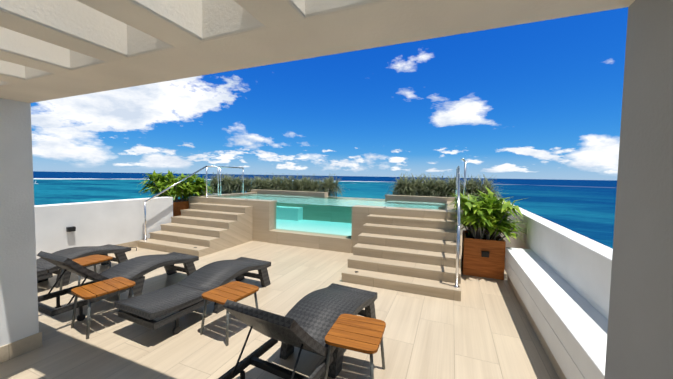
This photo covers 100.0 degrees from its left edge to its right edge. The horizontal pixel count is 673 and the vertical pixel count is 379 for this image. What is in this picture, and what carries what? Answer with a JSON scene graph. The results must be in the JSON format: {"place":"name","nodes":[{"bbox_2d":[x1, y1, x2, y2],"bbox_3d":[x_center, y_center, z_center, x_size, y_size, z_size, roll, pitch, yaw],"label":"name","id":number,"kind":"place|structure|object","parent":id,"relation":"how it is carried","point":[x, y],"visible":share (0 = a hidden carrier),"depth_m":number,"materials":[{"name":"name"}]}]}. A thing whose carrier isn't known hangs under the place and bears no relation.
{"place":"outdoors","nodes":[
{"label":"outdoors","id":0,"kind":"place"},
{"bbox_2d":[0,235,559,378],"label":"terrace floor","id":1,"kind":"structure","parent":0,"point":[482,329],"depth_m":3.11,"materials":[{"name":"beige tile"}]},
{"bbox_2d":[36,244,130,287],"bbox_3d":[-4.509,1.271,4.532,0.620,0.443,1.941,2,3,20],"label":"sun lounger","id":2,"kind":"object","parent":1,"relation":"on","point":[46,270],"visible":0.54,"depth_m":4.68,"materials":[{"name":"wicker"}]},
{"bbox_2d":[59,255,112,297],"bbox_3d":[-3.777,1.292,4.285,0.440,0.452,0.500,2,3,18],"label":"side table","id":3,"kind":"object","parent":1,"relation":"on","point":[91,260],"visible":0.69,"depth_m":4.26,"materials":[{"name":"brown wood"}]},
{"bbox_2d":[71,277,135,338],"bbox_3d":[-2.717,1.356,3.312,0.440,0.452,0.500,3,3,30],"label":"side table","id":4,"kind":"object","parent":1,"relation":"on","point":[97,290],"visible":0.94,"depth_m":3.22,"materials":[{"name":"brown wood"}]},
{"bbox_2d":[37,251,198,320],"bbox_3d":[-3.018,1.135,4.076,0.620,0.806,1.903,2,3,24],"label":"sun lounger","id":5,"kind":"object","parent":1,"relation":"on","point":[136,269],"visible":0.83,"depth_m":3.90,"materials":[{"name":"wicker"}]},
{"bbox_2d":[173,198,188,216],"bbox_3d":[-4.790,0.807,8.736,0.830,0.950,1.400,2,3,22],"label":"planter","id":6,"kind":"object","parent":1,"relation":"on","point":[178,206],"visible":0.04,"depth_m":8.19,"materials":[{"name":"brown wood"}]},
{"bbox_2d":[138,170,213,201],"bbox_3d":[-4.832,-0.089,8.713,1.807,1.024,2.696,2,3,22],"label":"potted plant","id":7,"kind":"object","parent":6,"relation":"in","point":[185,189],"visible":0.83,"depth_m":8.20,"materials":[{"name":"green plant"}]},
{"bbox_2d":[114,257,270,333],"bbox_3d":[-1.744,1.349,3.834,0.620,0.443,1.941,2,3,24],"label":"sun lounger","id":8,"kind":"object","parent":1,"relation":"on","point":[183,297],"visible":0.85,"depth_m":3.42,"materials":[{"name":"fabric"}]},
{"bbox_2d":[200,281,258,345],"bbox_3d":[-1.205,1.384,3.234,0.440,0.452,0.500,2,3,28],"label":"side table","id":9,"kind":"object","parent":1,"relation":"on","point":[235,291],"visible":0.94,"depth_m":3.14,"materials":[{"name":"brown wood"}]},
{"bbox_2d":[203,172,348,196],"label":"spiky shrubs","id":10,"kind":"object","parent":1,"relation":"on","point":[229,184],"visible":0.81,"depth_m":11.68,"materials":[{"name":"green plant"}]},
{"bbox_2d":[218,283,376,378],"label":"sun lounger","id":11,"kind":"object","parent":1,"relation":"on","point":[307,322],"visible":0.98,"depth_m":2.50,"materials":[{"name":"wicker"}]},
{"bbox_2d":[137,203,460,300],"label":"pool stairs","id":12,"kind":"structure","parent":1,"relation":"on","point":[414,255],"depth_m":5.38,"materials":[{"name":"beige tile"}]},
{"bbox_2d":[189,189,460,252],"bbox_3d":[-0.397,0.771,8.479,7.450,1.185,3.140,2,3,22],"label":"pool basin","id":13,"kind":"object","parent":1,"relation":"on","point":[264,230],"visible":0.35,"depth_m":7.17,"materials":[{"name":"beige tile"}]},
{"bbox_2d":[144,166,243,239],"bbox_3d":[-3.960,0.222,8.373,0.090,1.870,3.512,2,3,22],"label":"handrail","id":14,"kind":"object","parent":13,"relation":"on","point":[149,199],"visible":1,"depth_m":8.25,"materials":[{"name":"silver metal"}]},
{"bbox_2d":[219,193,446,236],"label":"pool water","id":15,"kind":"structure","parent":13,"relation":"in","point":[319,215],"depth_m":7.31,"materials":[{"name":"teal liquid"}]},
{"bbox_2d":[453,166,459,287],"bbox_3d":[2.456,0.451,5.752,0.090,1.870,3.512,2,3,22],"label":"handrail","id":16,"kind":"object","parent":13,"relation":"on","point":[456,285],"visible":0.96,"depth_m":4.22,"materials":[{"name":"silver metal"}]},
{"bbox_2d":[0,0,672,378],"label":"parapet walls","id":17,"kind":"structure","parent":1,"relation":"on","point":[592,310],"depth_m":2.45,"materials":[{"name":"white paint"}]},
{"bbox_2d":[66,226,75,231],"bbox_3d":[-5.246,0.784,5.579,0.070,0.090,0.120,2,3,22],"label":"wall light","id":18,"kind":"object","parent":17,"relation":"attached to","point":[71,229],"visible":1,"depth_m":5.55,"materials":[{"name":"black plastic"}]},
{"bbox_2d":[0,0,634,102],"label":"pergola roof","id":19,"kind":"structure","parent":17,"relation":"on","point":[52,49],"depth_m":1.36,"materials":[{"name":"white paint"}]},
{"bbox_2d":[324,314,385,378],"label":"side table","id":20,"kind":"object","parent":1,"relation":"on","point":[361,334],"visible":0.98,"depth_m":2.37,"materials":[{"name":"brown wood"}]},
{"bbox_2d":[382,173,504,234],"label":"spiky shrubs","id":21,"kind":"object","parent":1,"relation":"on","point":[437,187],"visible":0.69,"depth_m":9.29,"materials":[{"name":"green plant"}]},
{"bbox_2d":[461,159,465,210],"bbox_3d":[2.672,-0.101,5.955,0.201,1.099,0.089,-1,3,-34],"label":"handrail","id":22,"kind":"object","parent":1,"relation":"on","point":[464,177],"depth_m":5.97,"materials":[{"name":"silver metal"}]},
{"bbox_2d":[461,230,505,279],"bbox_3d":[2.798,1.222,5.453,0.660,0.680,0.850,2,3,22],"label":"planter","id":23,"kind":"object","parent":1,"relation":"on","point":[475,263],"visible":0.92,"depth_m":5.07,"materials":[{"name":"brown wood"}]},
{"bbox_2d":[481,251,488,257],"bbox_3d":[2.647,1.151,5.022,0.120,0.100,0.055,2,3,22],"label":"planter light","id":24,"kind":"object","parent":23,"relation":"attached to","point":[484,253],"visible":1,"depth_m":5.00,"materials":[{"name":"black plastic"}]},
{"bbox_2d":[448,185,525,242],"bbox_3d":[2.837,0.434,5.460,1.486,1.053,1.784,2,3,22],"label":"potted plant","id":25,"kind":"object","parent":23,"relation":"in","point":[486,213],"visible":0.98,"depth_m":5.05,"materials":[{"name":"green plant"}]},
{"bbox_2d":[33,171,616,248],"bbox_3d":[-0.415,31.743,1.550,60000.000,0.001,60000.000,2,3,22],"label":"sea","id":26,"kind":"structure","parent":0,"point":[585,208],"depth_m":551.54,"materials":[{"name":"liquid"}]},
{"bbox_2d":[31,7,627,179],"label":"sky","id":27,"kind":"structure","parent":0,"point":[540,99],"materials":[{"name":"blue"}]}
]}

